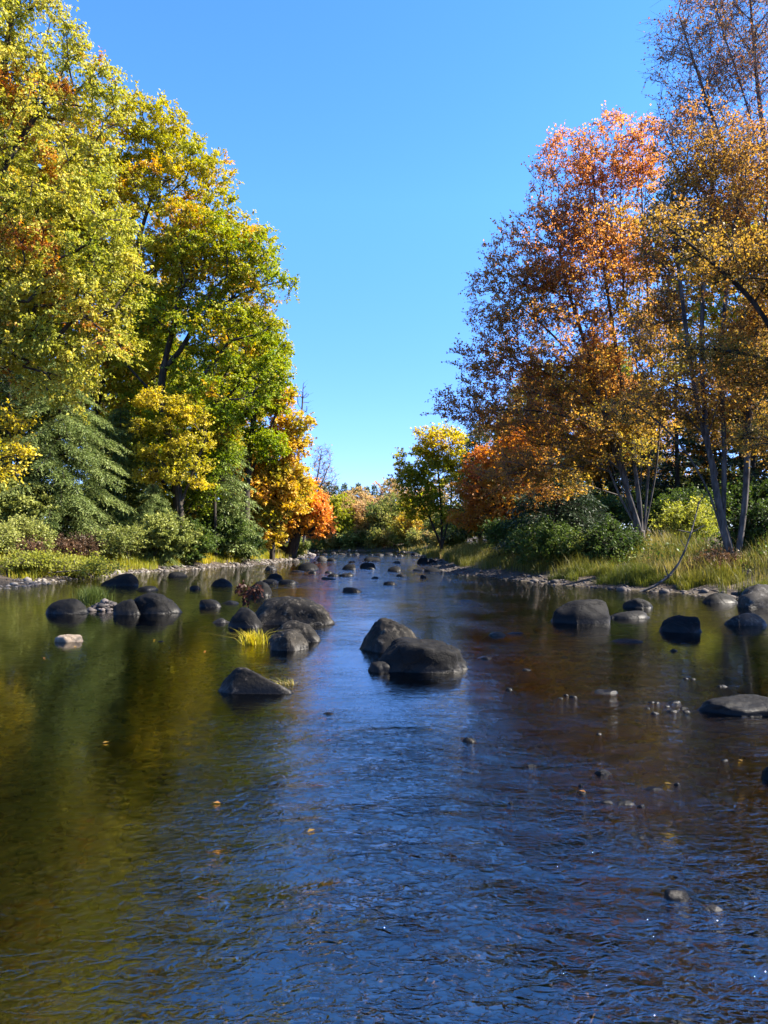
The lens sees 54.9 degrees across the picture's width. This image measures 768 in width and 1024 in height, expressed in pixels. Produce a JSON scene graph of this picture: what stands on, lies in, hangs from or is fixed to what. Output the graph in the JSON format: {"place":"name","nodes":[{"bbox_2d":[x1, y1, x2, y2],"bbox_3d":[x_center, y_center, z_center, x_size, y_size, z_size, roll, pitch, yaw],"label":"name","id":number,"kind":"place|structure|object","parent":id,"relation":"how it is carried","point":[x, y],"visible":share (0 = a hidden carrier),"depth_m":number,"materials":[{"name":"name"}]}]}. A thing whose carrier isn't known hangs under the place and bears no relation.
{"place":"outdoors","nodes":[
{"label":"outdoors","id":0,"kind":"place"},
{"bbox_2d":[0,529,767,1023],"bbox_3d":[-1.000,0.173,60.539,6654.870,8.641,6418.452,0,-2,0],"label":"ground","id":1,"kind":"structure","parent":0,"point":[20,985],"depth_m":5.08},
{"bbox_2d":[0,520,24,553],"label":"shrub","id":2,"kind":"object","parent":1,"relation":"on","point":[7,539],"visible":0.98,"depth_m":31.86,"materials":[{"name":"green plant"}]},
{"bbox_2d":[0,399,42,493],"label":"beech tree","id":3,"kind":"object","parent":1,"relation":"on","point":[19,452],"visible":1,"depth_m":29.11,"materials":[{"name":"yellow plant"}]},
{"bbox_2d":[0,534,53,556],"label":"shrub","id":4,"kind":"object","parent":1,"relation":"on","point":[31,546],"visible":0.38,"depth_m":32.64,"materials":[{"name":"brown plant"}]},
{"bbox_2d":[0,463,60,523],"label":"shrub","id":5,"kind":"object","parent":1,"relation":"on","point":[20,504],"visible":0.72,"depth_m":37.50,"materials":[{"name":"green plant"}]},
{"bbox_2d":[1,513,59,554],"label":"shrub","id":6,"kind":"object","parent":1,"relation":"on","point":[28,526],"visible":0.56,"depth_m":33.74,"materials":[{"name":"green plant"}]},
{"bbox_2d":[0,544,75,577],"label":"shrub","id":7,"kind":"object","parent":1,"relation":"on","point":[37,560],"visible":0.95,"depth_m":28.97,"materials":[{"name":"green plant"}]},
{"bbox_2d":[0,287,77,505],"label":"spruce tree","id":8,"kind":"object","parent":1,"relation":"on","point":[6,390],"visible":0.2,"depth_m":40.09,"materials":[{"name":"green plant"}]},
{"bbox_2d":[0,356,145,560],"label":"hemlock tree","id":9,"kind":"object","parent":1,"relation":"on","point":[66,486],"visible":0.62,"depth_m":40.12,"materials":[{"name":"green plant"}]},
{"bbox_2d":[0,117,148,466],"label":"maple tree","id":10,"kind":"object","parent":1,"relation":"on","point":[105,205],"visible":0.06,"depth_m":48.43,"materials":[{"name":"yellow plant"}]},
{"bbox_2d":[41,527,114,556],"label":"shrub","id":11,"kind":"object","parent":1,"relation":"on","point":[79,544],"visible":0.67,"depth_m":36.53,"materials":[{"name":"brown plant"}]},
{"bbox_2d":[0,0,161,424],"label":"oak tree","id":12,"kind":"object","parent":1,"relation":"on","point":[22,270],"visible":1,"depth_m":29.93,"materials":[{"name":"yellow plant"}]},
{"bbox_2d":[32,546,129,579],"bbox_3d":[-12.871,2.334,31.226,4.329,1.923,3.882,-1,-2,20],"label":"shrub","id":13,"kind":"object","parent":1,"relation":"on","point":[90,567],"visible":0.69,"depth_m":31.00,"materials":[{"name":"green plant"}]},
{"bbox_2d":[93,573,138,592],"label":"boulder","id":14,"kind":"object","parent":1,"relation":"on","point":[128,579],"visible":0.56,"depth_m":26.26,"materials":[{"name":"stone"}]},
{"bbox_2d":[88,521,152,562],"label":"shrub","id":15,"kind":"object","parent":1,"relation":"on","point":[120,540],"visible":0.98,"depth_m":38.08,"materials":[{"name":"green plant"}]},
{"bbox_2d":[67,406,183,538],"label":"hemlock tree","id":16,"kind":"object","parent":1,"relation":"on","point":[119,459],"visible":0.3,"depth_m":45.71,"materials":[{"name":"green plant"}]},
{"bbox_2d":[83,272,189,487],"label":"maple tree","id":17,"kind":"object","parent":1,"relation":"on","point":[155,380],"visible":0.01,"depth_m":59.25,"materials":[{"name":"green plant"}]},
{"bbox_2d":[1,80,273,484],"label":"maple tree","id":18,"kind":"object","parent":1,"relation":"on","point":[159,160],"visible":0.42,"depth_m":47.63,"materials":[{"name":"green plant"}]},
{"bbox_2d":[0,548,283,580],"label":"grass","id":19,"kind":"structure","parent":1,"relation":"on","point":[148,565],"depth_m":39.07,"materials":[{"name":"green plant"}]},
{"bbox_2d":[0,558,301,590],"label":"gravel","id":20,"kind":"structure","parent":1,"relation":"on","point":[26,580],"depth_m":37.98,"materials":[{"name":"grey gravel"}]},
{"bbox_2d":[124,484,193,567],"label":"hemlock tree","id":21,"kind":"object","parent":1,"relation":"on","point":[149,504],"visible":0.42,"depth_m":41.50,"materials":[{"name":"green plant"}]},
{"bbox_2d":[122,507,206,561],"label":"shrub","id":22,"kind":"object","parent":1,"relation":"on","point":[168,529],"visible":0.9,"depth_m":40.71,"materials":[{"name":"green plant"}]},
{"bbox_2d":[120,385,219,562],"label":"beech tree","id":23,"kind":"object","parent":1,"relation":"on","point":[153,478],"visible":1,"depth_m":42.97,"materials":[{"name":"yellow plant"}]},
{"bbox_2d":[173,515,226,563],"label":"shrub","id":24,"kind":"object","parent":1,"relation":"on","point":[207,545],"visible":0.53,"depth_m":42.79,"materials":[{"name":"green plant"}]},
{"bbox_2d":[101,198,299,525],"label":"maple tree","id":25,"kind":"object","parent":1,"relation":"on","point":[213,312],"visible":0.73,"depth_m":45.83,"materials":[{"name":"green plant"}]},
{"bbox_2d":[182,402,247,560],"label":"maple tree","id":26,"kind":"object","parent":1,"relation":"on","point":[223,452],"visible":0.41,"depth_m":46.78,"materials":[{"name":"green plant"}]},
{"bbox_2d":[182,404,266,561],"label":"hemlock tree","id":27,"kind":"object","parent":1,"relation":"on","point":[224,485],"visible":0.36,"depth_m":48.24,"materials":[{"name":"green plant"}]},
{"bbox_2d":[199,502,249,558],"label":"shrub","id":28,"kind":"object","parent":1,"relation":"on","point":[237,534],"visible":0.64,"depth_m":47.59,"materials":[{"name":"green plant"}]},
{"bbox_2d":[206,295,268,491],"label":"maple tree","id":29,"kind":"object","parent":1,"relation":"on","point":[237,348],"visible":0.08,"depth_m":69.72,"materials":[{"name":"green plant"}]},
{"bbox_2d":[188,332,301,557],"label":"maple tree","id":30,"kind":"object","parent":1,"relation":"on","point":[262,437],"visible":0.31,"depth_m":53.79,"materials":[{"name":"green plant"}]},
{"bbox_2d":[226,522,270,562],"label":"shrub","id":31,"kind":"object","parent":1,"relation":"on","point":[257,545],"visible":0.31,"depth_m":49.49,"materials":[{"name":"green plant"}]},
{"bbox_2d":[217,401,319,559],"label":"maple tree","id":32,"kind":"object","parent":1,"relation":"on","point":[280,487],"visible":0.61,"depth_m":56.34,"materials":[{"name":"yellow plant"}]},
{"bbox_2d":[255,473,338,558],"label":"maple tree","id":33,"kind":"object","parent":1,"relation":"on","point":[295,530],"visible":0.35,"depth_m":63.49,"materials":[{"name":"orange plant"}]},
{"bbox_2d":[302,443,343,542],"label":"bare tree","id":34,"kind":"object","parent":1,"relation":"on","point":[318,471],"visible":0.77,"depth_m":86.03,"materials":[{"name":"grey plant"}]},
{"bbox_2d":[313,491,358,537],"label":"riverbend tree","id":35,"kind":"object","parent":1,"relation":"on","point":[340,513],"visible":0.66,"depth_m":116.34,"materials":[{"name":"yellow plant"}]},
{"bbox_2d":[333,490,373,541],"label":"riverbend tree","id":36,"kind":"object","parent":1,"relation":"on","point":[357,506],"visible":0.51,"depth_m":117.62,"materials":[{"name":"orange plant"}]},
{"bbox_2d":[262,540,473,558],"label":"grass","id":37,"kind":"structure","parent":1,"relation":"on","point":[430,552],"depth_m":85.24,"materials":[{"name":"green plant"}]},
{"bbox_2d":[363,526,393,547],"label":"shrub","id":38,"kind":"object","parent":1,"relation":"on","point":[377,537],"visible":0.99,"depth_m":114.05,"materials":[{"name":"green plant"}]},
{"bbox_2d":[359,491,403,534],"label":"riverbend tree","id":39,"kind":"object","parent":1,"relation":"on","point":[379,513],"visible":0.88,"depth_m":115.89,"materials":[{"name":"green plant"}]},
{"bbox_2d":[386,501,426,536],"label":"riverbend tree","id":40,"kind":"object","parent":1,"relation":"on","point":[402,525],"visible":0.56,"depth_m":111.38,"materials":[{"name":"yellow plant"}]},
{"bbox_2d":[386,419,481,550],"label":"maple tree","id":41,"kind":"object","parent":1,"relation":"on","point":[438,460],"visible":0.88,"depth_m":65.41,"materials":[{"name":"green plant"}]},
{"bbox_2d":[441,392,499,542],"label":"spruce tree","id":42,"kind":"object","parent":1,"relation":"on","point":[470,441],"visible":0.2,"depth_m":60.15,"materials":[{"name":"green plant"}]},
{"bbox_2d":[442,418,560,535],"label":"maple tree","id":43,"kind":"object","parent":1,"relation":"on","point":[474,493],"visible":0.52,"depth_m":43.42,"materials":[{"name":"orange plant"}]},
{"bbox_2d":[476,513,540,555],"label":"shrub","id":44,"kind":"object","parent":1,"relation":"on","point":[494,531],"visible":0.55,"depth_m":36.77,"materials":[{"name":"green plant"}]},
{"bbox_2d":[496,515,590,566],"bbox_3d":[7.329,1.352,32.872,3.759,2.488,5.028,-1,-2,23],"label":"shrub","id":45,"kind":"object","parent":1,"relation":"on","point":[540,542],"visible":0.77,"depth_m":32.06,"materials":[{"name":"green plant"}]},
{"bbox_2d":[486,457,618,565],"bbox_3d":[8.560,0.204,36.185,7.126,5.876,7.962,0,-2,0],"label":"shrub","id":46,"kind":"object","parent":1,"relation":"on","point":[581,513],"visible":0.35,"depth_m":35.50,"materials":[{"name":"green plant"}]},
{"bbox_2d":[420,100,687,550],"bbox_3d":[7.296,-7.712,31.708,11.569,19.049,6.212,0,-2,0],"label":"red maple tree","id":47,"kind":"object","parent":1,"relation":"on","point":[585,367],"visible":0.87,"depth_m":30.90,"materials":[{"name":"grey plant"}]},
{"bbox_2d":[486,371,633,503],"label":"maple tree","id":48,"kind":"object","parent":1,"relation":"on","point":[513,420],"visible":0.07,"depth_m":51.34,"materials":[{"name":"orange plant"}]},
{"bbox_2d":[428,559,739,599],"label":"gravel","id":49,"kind":"structure","parent":1,"relation":"on","point":[626,587],"depth_m":27.46,"materials":[{"name":"grey gravel"}]},
{"bbox_2d":[551,512,630,565],"bbox_3d":[8.637,1.275,31.037,3.344,2.506,2.870,0,-2,0],"label":"shrub","id":50,"kind":"object","parent":1,"relation":"on","point":[578,543],"visible":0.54,"depth_m":30.52,"materials":[{"name":"green plant"}]},
{"bbox_2d":[548,489,635,531],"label":"shrub","id":51,"kind":"object","parent":1,"relation":"on","point":[615,507],"visible":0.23,"depth_m":40.59,"materials":[{"name":"green plant"}]},
{"bbox_2d":[438,521,767,595],"bbox_3d":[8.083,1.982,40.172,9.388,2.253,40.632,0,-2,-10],"label":"grass","id":52,"kind":"structure","parent":1,"relation":"on","point":[460,556],"depth_m":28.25,"materials":[{"name":"green plant"}]},
{"bbox_2d":[442,651,767,1023],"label":"riverbed gravel","id":53,"kind":"structure","parent":1,"relation":"on","point":[726,996],"depth_m":5.95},
{"bbox_2d":[559,367,656,496],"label":"maple tree","id":54,"kind":"object","parent":1,"relation":"on","point":[599,477],"visible":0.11,"depth_m":50.66,"materials":[{"name":"orange plant"}]},
{"bbox_2d":[570,367,650,525],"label":"spruce tree","id":55,"kind":"object","parent":1,"relation":"on","point":[609,483],"visible":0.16,"depth_m":49.84,"materials":[{"name":"green plant"}]},
{"bbox_2d":[581,520,650,560],"bbox_3d":[9.504,1.287,30.051,2.758,2.107,2.699,0,-2,0],"label":"shrub","id":56,"kind":"object","parent":1,"relation":"on","point":[621,542],"visible":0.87,"depth_m":29.80,"materials":[{"name":"green plant"}]},
{"bbox_2d":[618,311,736,534],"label":"spruce tree","id":57,"kind":"object","parent":1,"relation":"on","point":[677,476],"visible":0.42,"depth_m":41.87,"materials":[{"name":"green plant"}]},
{"bbox_2d":[588,4,767,558],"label":"birch tree","id":58,"kind":"object","parent":1,"relation":"on","point":[707,173],"visible":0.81,"depth_m":25.07,"materials":[{"name":"orange plant"}]},
{"bbox_2d":[637,480,736,535],"bbox_3d":[14.894,-0.041,36.115,4.511,2.986,6.034,0,-2,1],"label":"shrub","id":59,"kind":"object","parent":1,"relation":"on","point":[672,497],"visible":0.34,"depth_m":35.48,"materials":[{"name":"green plant"}]},
{"bbox_2d":[645,493,730,541],"bbox_3d":[13.483,0.304,33.020,4.236,2.569,3.266,0,-2,0],"label":"shrub","id":60,"kind":"object","parent":1,"relation":"on","point":[681,519],"visible":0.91,"depth_m":32.44,"materials":[{"name":"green plant"}]},
{"bbox_2d":[635,188,767,467],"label":"birch tree","id":61,"kind":"object","parent":1,"relation":"on","point":[752,254],"visible":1,"depth_m":21.20,"materials":[{"name":"orange plant"}]},
{"bbox_2d":[635,0,767,336],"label":"birch tree","id":62,"kind":"object","parent":1,"relation":"on","point":[757,63],"visible":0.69,"depth_m":27.38,"materials":[{"name":"orange plant"}]},
{"bbox_2d":[642,453,767,529],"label":"shrub","id":63,"kind":"object","parent":1,"relation":"on","point":[732,471],"visible":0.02,"depth_m":48.35,"materials":[{"name":"green plant"}]},
{"bbox_2d":[645,179,767,447],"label":"maple tree","id":64,"kind":"object","parent":1,"relation":"on","point":[713,312],"visible":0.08,"depth_m":50.45,"materials":[{"name":"orange plant"}]},
{"bbox_2d":[667,328,767,489],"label":"maple tree","id":65,"kind":"object","parent":1,"relation":"on","point":[700,452],"visible":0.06,"depth_m":43.23,"materials":[{"name":"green plant"}]},
{"bbox_2d":[684,535,753,574],"bbox_3d":[10.996,1.620,24.500,2.190,1.745,1.939,1,-2,-19],"label":"shrub","id":66,"kind":"object","parent":1,"relation":"on","point":[720,556],"visible":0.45,"depth_m":24.26,"materials":[{"name":"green plant"}]},
{"bbox_2d":[696,314,767,522],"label":"spruce tree","id":67,"kind":"object","parent":1,"relation":"on","point":[755,473],"visible":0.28,"depth_m":39.99,"materials":[{"name":"green plant"}]},
{"bbox_2d":[697,477,767,531],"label":"shrub","id":68,"kind":"object","parent":1,"relation":"on","point":[737,489],"visible":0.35,"depth_m":37.00,"materials":[{"name":"green plant"}]},
{"bbox_2d":[715,492,767,550],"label":"shrub","id":69,"kind":"object","parent":1,"relation":"on","point":[753,524],"visible":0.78,"depth_m":25.52,"materials":[{"name":"green plant"}]},
{"bbox_2d":[724,584,767,615],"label":"boulder","id":70,"kind":"object","parent":1,"relation":"on","point":[754,596],"visible":0.61,"depth_m":17.77,"materials":[{"name":"grey stone"}]},
{"bbox_2d":[0,551,767,1023],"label":"water","id":71,"kind":"structure","parent":0,"point":[28,619],"depth_m":12.91,"materials":[{"name":"blue liquid"}]},
{"bbox_2d":[48,634,91,651],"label":"rock","id":72,"kind":"object","parent":71,"relation":"on","point":[67,638],"visible":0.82,"depth_m":11.68,"materials":[{"name":"stone"}]},
{"bbox_2d":[46,598,95,622],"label":"boulder","id":73,"kind":"object","parent":71,"relation":"on","point":[69,606],"visible":0.53,"depth_m":16.20,"materials":[{"name":"stone"}]},
{"bbox_2d":[87,598,116,613],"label":"gravel","id":74,"kind":"structure","parent":71,"relation":"on","point":[104,604],"depth_m":16.90,"materials":[{"name":"grey gravel"}]},
{"bbox_2d":[68,584,114,605],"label":"grass tuft","id":75,"kind":"object","parent":74,"relation":"on","point":[89,598],"visible":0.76,"depth_m":17.49,"materials":[{"name":"green plant"}]},
{"bbox_2d":[105,599,140,624],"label":"boulder","id":76,"kind":"object","parent":71,"relation":"on","point":[127,607],"visible":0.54,"depth_m":16.02,"materials":[{"name":"stone"}]},
{"bbox_2d":[132,592,183,624],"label":"boulder","id":77,"kind":"object","parent":71,"relation":"on","point":[152,603],"visible":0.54,"depth_m":16.26,"materials":[{"name":"stone"}]},
{"bbox_2d":[220,629,271,647],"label":"grass tuft","id":78,"kind":"object","parent":71,"relation":"on","point":[254,638],"visible":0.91,"depth_m":11.45,"materials":[{"name":"yellow plant"}]},
{"bbox_2d":[221,607,273,639],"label":"boulder","id":79,"kind":"object","parent":71,"relation":"on","point":[244,617],"visible":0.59,"depth_m":13.58,"materials":[{"name":"stone"}]},
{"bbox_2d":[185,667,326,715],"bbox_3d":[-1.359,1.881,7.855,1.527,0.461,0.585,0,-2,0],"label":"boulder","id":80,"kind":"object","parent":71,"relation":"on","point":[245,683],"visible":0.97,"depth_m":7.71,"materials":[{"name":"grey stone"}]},
{"bbox_2d":[210,596,362,637],"bbox_3d":[-1.898,2.044,14.525,3.005,0.784,1.323,0,-2,-6],"label":"boulder","id":81,"kind":"object","parent":71,"relation":"on","point":[281,610],"visible":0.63,"depth_m":14.12,"materials":[{"name":"grey stone"}]},
{"bbox_2d":[254,629,318,665],"bbox_3d":[-1.429,1.987,10.917,0.955,0.506,0.602,0,-2,0],"label":"boulder","id":82,"kind":"object","parent":71,"relation":"on","point":[283,642],"visible":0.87,"depth_m":10.77,"materials":[{"name":"grey stone"}]},
{"bbox_2d":[248,620,342,655],"bbox_3d":[-1.430,2.011,11.860,1.542,0.548,0.734,0,-2,0],"label":"boulder","id":83,"kind":"object","parent":71,"relation":"on","point":[308,633],"visible":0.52,"depth_m":11.72,"materials":[{"name":"grey stone"}]},
{"bbox_2d":[322,618,416,669],"bbox_3d":[0.030,1.921,10.815,1.612,0.711,1.126,1,-2,-25],"label":"boulder","id":84,"kind":"object","parent":71,"relation":"on","point":[381,635],"visible":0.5,"depth_m":10.76,"materials":[{"name":"grey stone"}]},
{"bbox_2d":[364,661,390,683],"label":"rock","id":85,"kind":"object","parent":71,"relation":"in","point":[377,668],"visible":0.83,"depth_m":8.99,"materials":[{"name":"stone"}]},
{"bbox_2d":[350,637,483,693],"bbox_3d":[0.420,1.890,9.231,1.668,0.611,0.806,0,-2,0],"label":"boulder","id":86,"kind":"object","parent":71,"relation":"on","point":[407,655],"visible":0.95,"depth_m":8.99,"materials":[{"name":"stone"}]},
{"bbox_2d":[455,737,487,763],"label":"rock","id":87,"kind":"object","parent":71,"relation":"on","point":[475,744],"visible":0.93,"depth_m":5.86,"materials":[{"name":"stone"}]},
{"bbox_2d":[467,656,503,671],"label":"rock","id":88,"kind":"object","parent":71,"relation":"on","point":[471,666],"visible":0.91,"depth_m":9.97,"materials":[{"name":"stone"}]},
{"bbox_2d":[519,764,541,789],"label":"rock","id":89,"kind":"object","parent":71,"relation":"on","point":[524,781],"visible":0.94,"depth_m":5.22,"materials":[{"name":"stone"}]},
{"bbox_2d":[533,599,625,637],"bbox_3d":[3.872,2.074,14.651,1.839,0.699,1.155,0,-2,0],"label":"boulder","id":90,"kind":"object","parent":71,"relation":"on","point":[589,611],"visible":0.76,"depth_m":14.36,"materials":[{"name":"stone"}]},
{"bbox_2d":[587,799,613,828],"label":"rock","id":91,"kind":"object","parent":71,"relation":"on","point":[606,810],"visible":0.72,"depth_m":4.50,"materials":[{"name":"grey stone"}]},
{"bbox_2d":[584,769,627,798],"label":"rock","id":92,"kind":"object","parent":71,"relation":"on","point":[601,775],"visible":0.93,"depth_m":5.05,"materials":[{"name":"grey stone"}]},
{"bbox_2d":[587,689,624,707],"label":"rock","id":93,"kind":"object","parent":71,"relation":"on","point":[608,693],"visible":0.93,"depth_m":7.72,"materials":[{"name":"stone"}]},
{"bbox_2d":[599,800,643,833],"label":"rock","id":94,"kind":"object","parent":71,"relation":"on","point":[621,804],"visible":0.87,"depth_m":4.45,"materials":[{"name":"grey stone"}]},
{"bbox_2d":[601,638,649,652],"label":"boulder","id":95,"kind":"object","parent":71,"relation":"on","point":[625,640],"visible":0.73,"depth_m":11.60,"materials":[{"name":"stone"}]},
{"bbox_2d":[632,804,649,833],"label":"pebble","id":96,"kind":"object","parent":71,"relation":"on","point":[642,812],"visible":0.91,"depth_m":4.43,"materials":[{"name":"stone"}]},
{"bbox_2d":[633,787,678,815],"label":"rock","id":97,"kind":"object","parent":71,"relation":"on","point":[666,806],"visible":0.94,"depth_m":4.72,"materials":[{"name":"grey stone"}]},
{"bbox_2d":[658,889,695,936],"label":"rock","id":98,"kind":"object","parent":71,"relation":"on","point":[675,896],"visible":0.95,"depth_m":3.28,"materials":[{"name":"stone"}]},
{"bbox_2d":[646,615,709,644],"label":"boulder","id":99,"kind":"object","parent":71,"relation":"on","point":[681,624],"visible":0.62,"depth_m":12.95,"materials":[{"name":"stone"}]},
{"bbox_2d":[692,904,741,953],"bbox_3d":[1.433,1.799,3.198,0.206,0.174,0.114,0,-2,0],"label":"rock","id":100,"kind":"object","parent":71,"relation":"on","point":[721,921],"visible":0.98,"depth_m":3.17,"materials":[{"name":"grey stone"}]},
{"bbox_2d":[686,694,767,734],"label":"boulder","id":101,"kind":"object","parent":71,"relation":"on","point":[744,706],"visible":0.85,"depth_m":6.80,"materials":[{"name":"stone"}]},
{"bbox_2d":[714,613,767,635],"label":"boulder","id":102,"kind":"object","parent":71,"relation":"on","point":[747,619],"visible":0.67,"depth_m":13.99,"materials":[{"name":"grey stone"}]},
{"bbox_2d":[752,766,767,804],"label":"rock","id":103,"kind":"object","parent":71,"relation":"on","point":[760,790],"visible":0.98,"depth_m":4.94,"materials":[{"name":"stone"}]},
{"bbox_2d":[0,0,767,528],"label":"sky","id":104,"kind":"structure","parent":0,"point":[382,141],"materials":[{"name":"blue"}]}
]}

